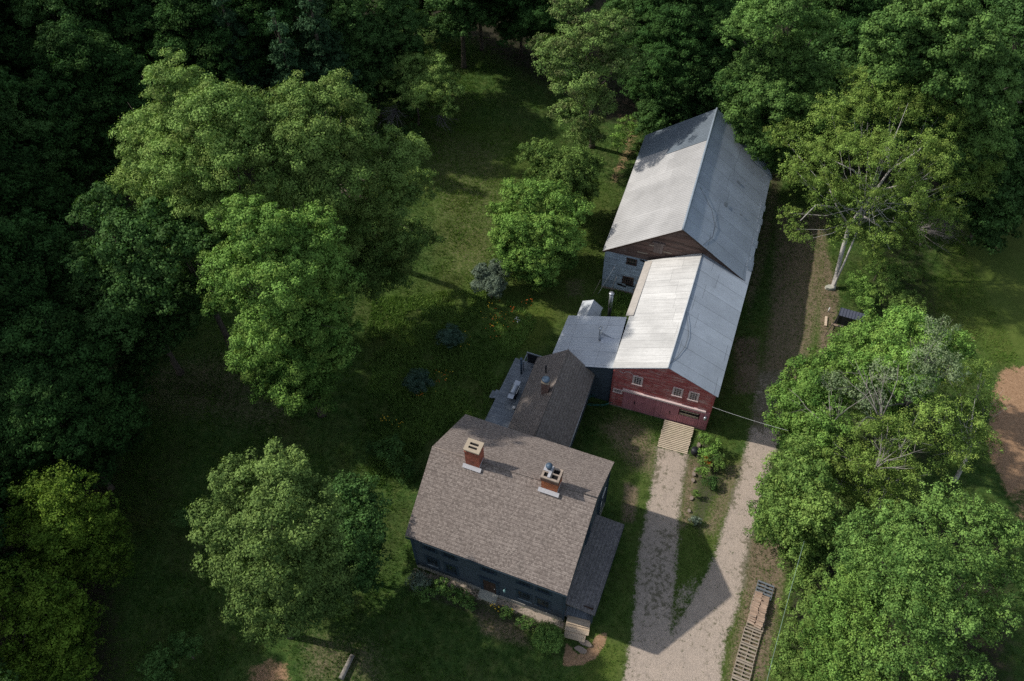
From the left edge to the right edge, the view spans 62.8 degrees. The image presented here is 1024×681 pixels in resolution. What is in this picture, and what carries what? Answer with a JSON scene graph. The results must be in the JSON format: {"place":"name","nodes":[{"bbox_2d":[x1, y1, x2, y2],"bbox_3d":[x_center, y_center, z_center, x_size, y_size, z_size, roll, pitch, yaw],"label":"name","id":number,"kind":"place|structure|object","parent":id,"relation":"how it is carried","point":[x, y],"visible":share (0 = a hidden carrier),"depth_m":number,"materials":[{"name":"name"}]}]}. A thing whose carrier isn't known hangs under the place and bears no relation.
{"place":"outdoors","nodes":[
{"label":"outdoors","id":0,"kind":"place"},
{"bbox_2d":[0,0,1023,680],"bbox_3d":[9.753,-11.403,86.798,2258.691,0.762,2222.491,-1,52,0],"label":"ground","id":1,"kind":"structure","parent":0,"point":[1000,276],"depth_m":71.84,"materials":[{"name":"green plant"}]},
{"bbox_2d":[0,469,45,598],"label":"forest tree","id":2,"kind":"object","parent":1,"relation":"on","point":[10,553],"visible":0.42,"depth_m":57.33,"materials":[{"name":"green plant"}]},
{"bbox_2d":[0,0,46,35],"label":"forest tree","id":3,"kind":"object","parent":1,"relation":"on","point":[8,12],"visible":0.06,"depth_m":86.26,"materials":[{"name":"green plant"}]},
{"bbox_2d":[0,65,48,214],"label":"forest tree","id":4,"kind":"object","parent":1,"relation":"on","point":[7,86],"visible":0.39,"depth_m":74.42,"materials":[{"name":"green plant"}]},
{"bbox_2d":[0,29,50,145],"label":"forest tree","id":5,"kind":"object","parent":1,"relation":"on","point":[15,58],"visible":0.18,"depth_m":82.00,"materials":[{"name":"green plant"}]},
{"bbox_2d":[0,92,84,212],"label":"forest tree","id":6,"kind":"object","parent":1,"relation":"on","point":[19,119],"visible":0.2,"depth_m":76.10,"materials":[{"name":"green plant"}]},
{"bbox_2d":[0,147,87,267],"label":"forest tree","id":7,"kind":"object","parent":1,"relation":"on","point":[48,198],"visible":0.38,"depth_m":72.51,"materials":[{"name":"green plant"}]},
{"bbox_2d":[0,402,98,527],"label":"forest tree","id":8,"kind":"object","parent":1,"relation":"on","point":[17,474],"visible":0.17,"depth_m":59.55,"materials":[{"name":"green plant"}]},
{"bbox_2d":[0,258,106,363],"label":"forest tree","id":9,"kind":"object","parent":1,"relation":"on","point":[27,293],"visible":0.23,"depth_m":63.67,"materials":[{"name":"green plant"}]},
{"bbox_2d":[0,552,108,680],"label":"yellow green tree","id":10,"kind":"object","parent":1,"relation":"on","point":[59,651],"visible":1,"depth_m":54.78,"materials":[{"name":"green plant"}]},
{"bbox_2d":[0,207,115,319],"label":"forest tree","id":11,"kind":"object","parent":1,"relation":"on","point":[32,241],"visible":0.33,"depth_m":67.02,"materials":[{"name":"green plant"}]},
{"bbox_2d":[10,65,120,206],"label":"forest tree","id":12,"kind":"object","parent":1,"relation":"on","point":[80,165],"visible":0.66,"depth_m":78.43,"materials":[{"name":"green plant"}]},
{"bbox_2d":[10,0,123,92],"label":"forest tree","id":13,"kind":"object","parent":1,"relation":"on","point":[27,15],"visible":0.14,"depth_m":82.32,"materials":[{"name":"green plant"}]},
{"bbox_2d":[0,459,139,594],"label":"yellow green tree","id":14,"kind":"object","parent":1,"relation":"on","point":[65,546],"visible":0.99,"depth_m":57.49,"materials":[{"name":"green plant"}]},
{"bbox_2d":[0,354,150,504],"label":"forest tree","id":15,"kind":"object","parent":1,"relation":"on","point":[41,397],"visible":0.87,"depth_m":58.76,"materials":[{"name":"green plant"}]},
{"bbox_2d":[0,298,154,458],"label":"forest tree","id":16,"kind":"object","parent":1,"relation":"on","point":[37,333],"visible":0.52,"depth_m":60.79,"materials":[{"name":"green plant"}]},
{"bbox_2d":[26,12,164,173],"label":"forest tree","id":17,"kind":"object","parent":1,"relation":"on","point":[66,50],"visible":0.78,"depth_m":79.43,"materials":[{"name":"green plant"}]},
{"bbox_2d":[56,0,177,115],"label":"forest tree","id":18,"kind":"object","parent":1,"relation":"on","point":[119,14],"visible":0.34,"depth_m":84.51,"materials":[{"name":"green plant"}]},
{"bbox_2d":[57,180,217,379],"bbox_3d":[-29.983,-2.333,67.807,11.580,19.549,10.845,18,54,14],"label":"round dark tree","id":19,"kind":"object","parent":1,"relation":"on","point":[142,303],"visible":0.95,"depth_m":63.27,"materials":[{"name":"green plant"}]},
{"bbox_2d":[133,641,185,680],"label":"leafy bush","id":20,"kind":"object","parent":1,"relation":"on","point":[156,676],"visible":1,"depth_m":56.53,"materials":[{"name":"green plant"}]},
{"bbox_2d":[164,629,204,661],"bbox_3d":[-22.705,21.707,58.924,2.852,3.562,2.222,-1,52,0],"label":"leafy bush","id":21,"kind":"object","parent":1,"relation":"on","point":[189,651],"visible":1,"depth_m":58.03,"materials":[{"name":"green plant"}]},
{"bbox_2d":[169,507,201,530],"bbox_3d":[-25.250,14.147,65.628,2.796,2.453,1.781,-1,52,0],"label":"leafy bush","id":22,"kind":"object","parent":1,"relation":"on","point":[184,521],"visible":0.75,"depth_m":64.85,"materials":[{"name":"green plant"}]},
{"bbox_2d":[137,195,234,358],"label":"leafy tree","id":23,"kind":"object","parent":1,"relation":"on","point":[152,207],"visible":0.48,"depth_m":63.81,"materials":[{"name":"green plant"}]},
{"bbox_2d":[105,47,298,296],"bbox_3d":[-24.047,-9.584,68.669,15.706,27.005,11.068,-1,52,0],"label":"olive green tree","id":24,"kind":"object","parent":1,"relation":"on","point":[206,161],"visible":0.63,"depth_m":60.35,"materials":[{"name":"green plant"}]},
{"bbox_2d":[144,0,266,140],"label":"forest tree","id":25,"kind":"object","parent":1,"relation":"on","point":[187,21],"visible":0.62,"depth_m":83.47,"materials":[{"name":"green plant"}]},
{"bbox_2d":[211,0,276,137],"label":"forest tree","id":26,"kind":"object","parent":1,"relation":"on","point":[228,18],"visible":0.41,"depth_m":85.08,"materials":[{"name":"green plant"}]},
{"bbox_2d":[183,436,357,650],"bbox_3d":[-15.057,14.575,55.163,10.258,18.089,10.460,-1,52,0],"label":"grey green tree","id":27,"kind":"object","parent":1,"relation":"on","point":[287,576],"visible":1,"depth_m":50.79,"materials":[{"name":"green plant"}]},
{"bbox_2d":[203,0,339,86],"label":"forest tree","id":28,"kind":"object","parent":1,"relation":"on","point":[288,11],"visible":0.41,"depth_m":85.93,"materials":[{"name":"green plant"}]},
{"bbox_2d":[194,193,367,417],"bbox_3d":[-16.539,-0.896,64.219,11.816,23.044,10.374,-38,60,-25],"label":"bright green tree","id":29,"kind":"object","parent":1,"relation":"on","point":[289,344],"visible":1,"depth_m":59.20,"materials":[{"name":"green plant"}]},
{"bbox_2d":[264,7,329,149],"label":"forest tree","id":30,"kind":"object","parent":1,"relation":"on","point":[283,50],"visible":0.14,"depth_m":83.70,"materials":[{"name":"green plant"}]},
{"bbox_2d":[275,8,370,104],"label":"forest tree","id":31,"kind":"object","parent":1,"relation":"on","point":[344,25],"visible":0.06,"depth_m":88.38,"materials":[{"name":"green plant"}]},
{"bbox_2d":[290,0,368,120],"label":"forest tree","id":32,"kind":"object","parent":1,"relation":"on","point":[322,45],"visible":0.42,"depth_m":85.85,"materials":[{"name":"green plant"}]},
{"bbox_2d":[239,68,446,303],"bbox_3d":[-12.448,-10.557,70.175,13.231,25.530,15.024,9,52,8],"label":"olive green tree","id":33,"kind":"object","parent":1,"relation":"on","point":[386,257],"visible":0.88,"depth_m":62.39,"materials":[{"name":"green plant"}]},
{"bbox_2d":[319,0,383,110],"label":"forest tree","id":34,"kind":"object","parent":1,"relation":"on","point":[341,9],"visible":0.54,"depth_m":88.36,"materials":[{"name":"green plant"}]},
{"bbox_2d":[318,469,392,604],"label":"shaded tree","id":35,"kind":"object","parent":1,"relation":"on","point":[363,528],"visible":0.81,"depth_m":58.09,"materials":[{"name":"green plant"}]},
{"bbox_2d":[344,19,423,117],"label":"forest tree","id":36,"kind":"object","parent":1,"relation":"on","point":[383,55],"visible":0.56,"depth_m":90.91,"materials":[{"name":"green plant"}]},
{"bbox_2d":[374,433,406,462],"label":"leafy bush","id":37,"kind":"object","parent":1,"relation":"on","point":[391,448],"visible":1,"depth_m":68.59,"materials":[{"name":"green plant"}]},
{"bbox_2d":[358,0,434,98],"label":"forest tree","id":38,"kind":"object","parent":1,"relation":"on","point":[410,20],"visible":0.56,"depth_m":90.27,"materials":[{"name":"green plant"}]},
{"bbox_2d":[385,455,422,484],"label":"leafy bush","id":39,"kind":"object","parent":1,"relation":"on","point":[409,473],"visible":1,"depth_m":67.83,"materials":[{"name":"green plant"}]},
{"bbox_2d":[401,367,434,394],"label":"dark shrub","id":40,"kind":"object","parent":1,"relation":"on","point":[419,379],"visible":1,"depth_m":73.06,"materials":[{"name":"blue plant"}]},
{"bbox_2d":[404,570,432,592],"bbox_3d":[-6.929,18.067,62.612,2.057,1.845,1.601,-20,54,-15],"label":"garden plant","id":41,"kind":"object","parent":1,"relation":"on","point":[419,579],"visible":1,"depth_m":62.20,"materials":[{"name":"green plant"}]},
{"bbox_2d":[374,46,465,133],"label":"apple tree","id":42,"kind":"object","parent":1,"relation":"on","point":[436,81],"visible":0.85,"depth_m":90.93,"materials":[{"name":"green plant"}]},
{"bbox_2d":[435,322,467,348],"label":"dark shrub","id":43,"kind":"object","parent":1,"relation":"on","point":[451,337],"visible":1,"depth_m":76.14,"materials":[{"name":"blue plant"}]},
{"bbox_2d":[416,0,507,68],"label":"forest tree","id":44,"kind":"object","parent":1,"relation":"on","point":[460,18],"visible":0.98,"depth_m":96.11,"materials":[{"name":"green plant"}]},
{"bbox_2d":[470,258,510,298],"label":"silver shrub","id":45,"kind":"object","parent":1,"relation":"on","point":[490,281],"visible":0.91,"depth_m":79.59,"materials":[{"name":"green plant"}]},
{"bbox_2d":[365,288,632,493],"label":"meadow weeds","id":46,"kind":"object","parent":1,"relation":"on","point":[436,407],"visible":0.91,"depth_m":76.26,"materials":[{"name":"green plant"}]},
{"bbox_2d":[491,0,522,55],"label":"forest tree","id":47,"kind":"object","parent":1,"relation":"on","point":[504,6],"visible":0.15,"depth_m":100.41,"materials":[{"name":"green plant"}]},
{"bbox_2d":[485,358,533,427],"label":"deck","id":48,"kind":"structure","parent":1,"relation":"on","point":[501,412],"depth_m":72.88,"materials":[{"name":"grey wood"}]},
{"bbox_2d":[405,414,624,623],"bbox_3d":[0.878,12.111,61.054,14.159,11.850,10.755,16,54,13],"label":"farmhouse","id":49,"kind":"object","parent":1,"relation":"on","point":[510,515],"visible":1,"depth_m":58.93,"materials":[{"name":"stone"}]},
{"bbox_2d":[484,176,595,291],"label":"leafy young tree","id":50,"kind":"object","parent":1,"relation":"on","point":[528,253],"visible":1,"depth_m":78.08,"materials":[{"name":"green plant"}]},
{"bbox_2d":[495,0,595,72],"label":"forest tree","id":51,"kind":"object","parent":1,"relation":"on","point":[531,18],"visible":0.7,"depth_m":94.90,"materials":[{"name":"green plant"}]},
{"bbox_2d":[531,620,564,653],"bbox_3d":[2.558,21.153,59.726,2.434,2.304,2.367,-1,52,0],"label":"round boxwood","id":52,"kind":"object","parent":1,"relation":"on","point":[551,638],"visible":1,"depth_m":59.17,"materials":[{"name":"green plant"}]},
{"bbox_2d":[508,349,594,447],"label":"kitchen ell","id":53,"kind":"structure","parent":1,"relation":"on","point":[553,401],"depth_m":68.63,"materials":[{"name":"grey"}]},
{"bbox_2d":[516,136,607,213],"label":"leafy young tree","id":54,"kind":"object","parent":1,"relation":"on","point":[581,174],"visible":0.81,"depth_m":82.36,"materials":[{"name":"green plant"}]},
{"bbox_2d":[564,615,589,642],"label":"wooden steps","id":55,"kind":"structure","parent":1,"relation":"on","point":[577,629],"depth_m":60.63,"materials":[{"name":"grey wood"}]},
{"bbox_2d":[524,0,654,148],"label":"vine covered tree","id":56,"kind":"object","parent":1,"relation":"on","point":[585,87],"visible":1,"depth_m":80.45,"materials":[{"name":"green plant"}]},
{"bbox_2d":[553,315,626,401],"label":"connector shed","id":57,"kind":"structure","parent":1,"relation":"on","point":[591,343],"depth_m":72.82,"materials":[{"name":"metal"}]},
{"bbox_2d":[577,300,602,315],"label":"gabled bulkhead","id":58,"kind":"object","parent":1,"relation":"on","point":[591,308],"visible":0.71,"depth_m":76.53,"materials":[{"name":"metal"}]},
{"bbox_2d":[590,0,647,97],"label":"forest tree","id":59,"kind":"object","parent":1,"relation":"on","point":[628,5],"visible":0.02,"depth_m":90.05,"materials":[{"name":"green plant"}]},
{"bbox_2d":[614,114,639,141],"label":"leafy bush","id":60,"kind":"object","parent":1,"relation":"on","point":[631,126],"visible":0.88,"depth_m":94.14,"materials":[{"name":"green plant"}]},
{"bbox_2d":[612,0,694,80],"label":"forest tree","id":61,"kind":"object","parent":1,"relation":"on","point":[639,9],"visible":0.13,"depth_m":88.78,"materials":[{"name":"green plant"}]},
{"bbox_2d":[632,76,692,142],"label":"forest tree","id":62,"kind":"object","parent":1,"relation":"on","point":[650,119],"visible":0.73,"depth_m":89.92,"materials":[{"name":"green plant"}]},
{"bbox_2d":[617,1,717,123],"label":"forest tree","id":63,"kind":"object","parent":1,"relation":"on","point":[673,21],"visible":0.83,"depth_m":86.38,"materials":[{"name":"green plant"}]},
{"bbox_2d":[609,253,750,430],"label":"red barn","id":64,"kind":"structure","parent":1,"relation":"on","point":[676,343],"depth_m":71.01,"materials":[{"name":"red painted wood"},{"name":"grey metal"},{"name":"white metal"}]},
{"bbox_2d":[635,395,655,415],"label":"door","id":65,"kind":"structure","parent":64,"relation":"in","point":[644,405],"depth_m":71.99,"materials":[{"name":"red wood"}]},
{"bbox_2d":[659,402,679,421],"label":"door","id":66,"kind":"structure","parent":64,"relation":"in","point":[668,411],"depth_m":71.54,"materials":[{"name":"red wood"}]},
{"bbox_2d":[676,409,699,427],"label":"door","id":67,"kind":"structure","parent":64,"relation":"in","point":[684,417],"depth_m":71.36,"materials":[{"name":"red wood"}]},
{"bbox_2d":[601,107,773,294],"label":"grey barn","id":68,"kind":"structure","parent":1,"relation":"on","point":[698,184],"depth_m":78.99,"materials":[{"name":"metal"}]},
{"bbox_2d":[661,45,736,122],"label":"forest tree","id":69,"kind":"object","parent":1,"relation":"on","point":[709,101],"visible":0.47,"depth_m":87.47,"materials":[{"name":"green plant"}]},
{"bbox_2d":[681,0,750,93],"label":"forest tree","id":70,"kind":"object","parent":1,"relation":"on","point":[717,16],"visible":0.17,"depth_m":87.14,"materials":[{"name":"green plant"}]},
{"bbox_2d":[711,0,842,100],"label":"maple tree","id":71,"kind":"object","parent":1,"relation":"on","point":[774,13],"visible":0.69,"depth_m":75.27,"materials":[{"name":"green plant"}]},
{"bbox_2d":[717,29,843,174],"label":"maple tree","id":72,"kind":"object","parent":1,"relation":"on","point":[748,117],"visible":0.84,"depth_m":78.69,"materials":[{"name":"green plant"}]},
{"bbox_2d":[765,644,807,680],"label":"vine covered bush","id":73,"kind":"object","parent":1,"relation":"on","point":[777,666],"visible":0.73,"depth_m":56.88,"materials":[{"name":"green plant"}]},
{"bbox_2d":[772,617,817,652],"bbox_3d":[19.650,21.082,58.485,2.831,3.880,2.771,-38,60,-25],"label":"vine covered bush","id":74,"kind":"object","parent":1,"relation":"on","point":[791,636],"visible":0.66,"depth_m":57.66,"materials":[{"name":"green plant"}]},
{"bbox_2d":[742,426,856,567],"bbox_3d":[20.830,12.034,61.693,7.332,10.002,8.997,-1,52,0],"label":"leafy tree","id":75,"kind":"object","parent":1,"relation":"on","point":[792,498],"visible":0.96,"depth_m":59.38,"materials":[{"name":"green plant"}]},
{"bbox_2d":[776,544,829,585],"bbox_3d":[20.838,16.905,61.408,3.058,4.422,3.589,-32,58,-22],"label":"vine covered bush","id":76,"kind":"object","parent":1,"relation":"on","point":[806,563],"visible":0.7,"depth_m":60.23,"materials":[{"name":"green plant"}]},
{"bbox_2d":[784,564,830,611],"bbox_3d":[21.147,18.314,60.220,3.526,4.538,3.150,28,57,21],"label":"vine covered bush","id":77,"kind":"object","parent":1,"relation":"on","point":[804,580],"visible":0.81,"depth_m":59.12,"materials":[{"name":"green plant"}]},
{"bbox_2d":[787,590,830,641],"bbox_3d":[20.703,19.872,58.715,2.911,4.987,3.298,-35,59,-23],"label":"vine covered bush","id":78,"kind":"object","parent":1,"relation":"on","point":[806,607],"visible":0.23,"depth_m":57.81,"materials":[{"name":"green plant"}]},
{"bbox_2d":[789,644,851,680],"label":"vine covered bush","id":79,"kind":"object","parent":1,"relation":"on","point":[795,664],"visible":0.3,"depth_m":55.40,"materials":[{"name":"green plant"}]},
{"bbox_2d":[762,316,879,467],"bbox_3d":[23.926,4.599,66.875,7.204,11.914,14.312,21,55,17],"label":"poplar tree","id":80,"kind":"object","parent":1,"relation":"on","point":[806,389],"visible":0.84,"depth_m":63.62,"materials":[{"name":"green plant"}]},
{"bbox_2d":[785,27,856,85],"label":"forest tree","id":81,"kind":"object","parent":1,"relation":"on","point":[824,50],"visible":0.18,"depth_m":84.90,"materials":[{"name":"green plant"}]},
{"bbox_2d":[786,0,890,36],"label":"forest tree","id":82,"kind":"object","parent":1,"relation":"on","point":[857,6],"visible":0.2,"depth_m":88.01,"materials":[{"name":"green plant"}]},
{"bbox_2d":[808,55,871,164],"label":"forest tree","id":83,"kind":"object","parent":1,"relation":"on","point":[837,84],"visible":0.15,"depth_m":84.17,"materials":[{"name":"green plant"}]},
{"bbox_2d":[825,308,864,336],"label":"woodshed","id":84,"kind":"object","parent":1,"relation":"on","point":[845,317],"visible":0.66,"depth_m":76.85,"materials":[{"name":"grey metal"}]},
{"bbox_2d":[836,16,864,61],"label":"forest tree","id":85,"kind":"object","parent":1,"relation":"on","point":[852,24],"visible":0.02,"depth_m":85.82,"materials":[{"name":"green plant"}]},
{"bbox_2d":[845,269,872,295],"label":"leafy bush","id":86,"kind":"object","parent":1,"relation":"on","point":[859,281],"visible":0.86,"depth_m":79.37,"materials":[{"name":"green plant"}]},
{"bbox_2d":[849,283,887,312],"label":"leafy bush","id":87,"kind":"object","parent":1,"relation":"on","point":[867,300],"visible":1,"depth_m":78.12,"materials":[{"name":"green plant"}]},
{"bbox_2d":[791,562,951,680],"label":"maple tree","id":88,"kind":"object","parent":1,"relation":"on","point":[836,653],"visible":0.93,"depth_m":52.05,"materials":[{"name":"green plant"}]},
{"bbox_2d":[816,407,934,525],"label":"birch tree","id":89,"kind":"object","parent":1,"relation":"on","point":[863,466],"visible":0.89,"depth_m":58.80,"materials":[{"name":"green plant"}]},
{"bbox_2d":[862,251,896,280],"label":"leafy bush","id":90,"kind":"object","parent":1,"relation":"on","point":[878,274],"visible":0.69,"depth_m":80.36,"materials":[{"name":"green plant"}]},
{"bbox_2d":[788,314,971,469],"bbox_3d":[27.764,5.862,64.352,14.048,14.284,9.872,-34,59,-23],"label":"silver poplar","id":91,"kind":"object","parent":1,"relation":"on","point":[926,369],"visible":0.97,"depth_m":60.59,"materials":[{"name":"grey plant"}]},
{"bbox_2d":[762,48,1016,289],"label":"birch tree","id":92,"kind":"object","parent":1,"relation":"on","point":[902,186],"visible":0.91,"depth_m":74.08,"materials":[{"name":"green plant"}]},
{"bbox_2d":[868,272,911,305],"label":"leafy bush","id":93,"kind":"object","parent":1,"relation":"on","point":[890,287],"visible":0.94,"depth_m":78.36,"materials":[{"name":"green plant"}]},
{"bbox_2d":[884,255,922,286],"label":"leafy bush","id":94,"kind":"object","parent":1,"relation":"on","point":[898,271],"visible":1,"depth_m":79.87,"materials":[{"name":"green plant"}]},
{"bbox_2d":[887,289,928,313],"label":"leafy bush","id":95,"kind":"object","parent":1,"relation":"on","point":[910,300],"visible":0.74,"depth_m":77.36,"materials":[{"name":"green plant"}]},
{"bbox_2d":[838,298,978,440],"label":"poplar tree","id":96,"kind":"object","parent":1,"relation":"on","point":[889,347],"visible":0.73,"depth_m":65.38,"materials":[{"name":"green plant"}]},
{"bbox_2d":[820,475,1023,680],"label":"maple","id":97,"kind":"object","parent":1,"relation":"on","point":[943,602],"visible":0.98,"depth_m":50.22,"materials":[{"name":"green plant"}]},
{"bbox_2d":[841,0,1023,190],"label":"tall maple","id":98,"kind":"object","parent":1,"relation":"on","point":[921,43],"visible":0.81,"depth_m":70.36,"materials":[{"name":"green plant"}]},
{"bbox_2d":[914,202,966,255],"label":"dead brush","id":99,"kind":"object","parent":1,"relation":"on","point":[931,231],"visible":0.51,"depth_m":82.88,"materials":[{"name":"grey plant"}]},
{"bbox_2d":[903,356,1008,483],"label":"birch tree","id":100,"kind":"object","parent":1,"relation":"on","point":[945,425],"visible":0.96,"depth_m":61.52,"materials":[{"name":"green plant"}]},
{"bbox_2d":[935,138,1023,254],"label":"forest tree","id":101,"kind":"object","parent":1,"relation":"on","point":[992,218],"visible":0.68,"depth_m":78.62,"materials":[{"name":"green plant"}]},
{"bbox_2d":[960,0,1023,139],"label":"edge tree","id":102,"kind":"object","parent":1,"relation":"on","point":[1013,18],"visible":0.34,"depth_m":71.68,"materials":[{"name":"green plant"}]},
{"bbox_2d":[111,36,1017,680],"bbox_3d":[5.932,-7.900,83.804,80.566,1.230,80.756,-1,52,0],"label":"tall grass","id":103,"kind":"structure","parent":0,"point":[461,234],"depth_m":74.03,"materials":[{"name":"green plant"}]},
{"bbox_2d":[414,233,819,680],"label":"driveway","id":104,"kind":"structure","parent":0,"point":[674,654],"depth_m":64.24,"materials":[{"name":"beige gravel"}]},
{"bbox_2d":[657,420,693,454],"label":"plank ramp","id":105,"kind":"structure","parent":104,"relation":"on","point":[676,438],"depth_m":71.40,"materials":[{"name":"brown wood"}]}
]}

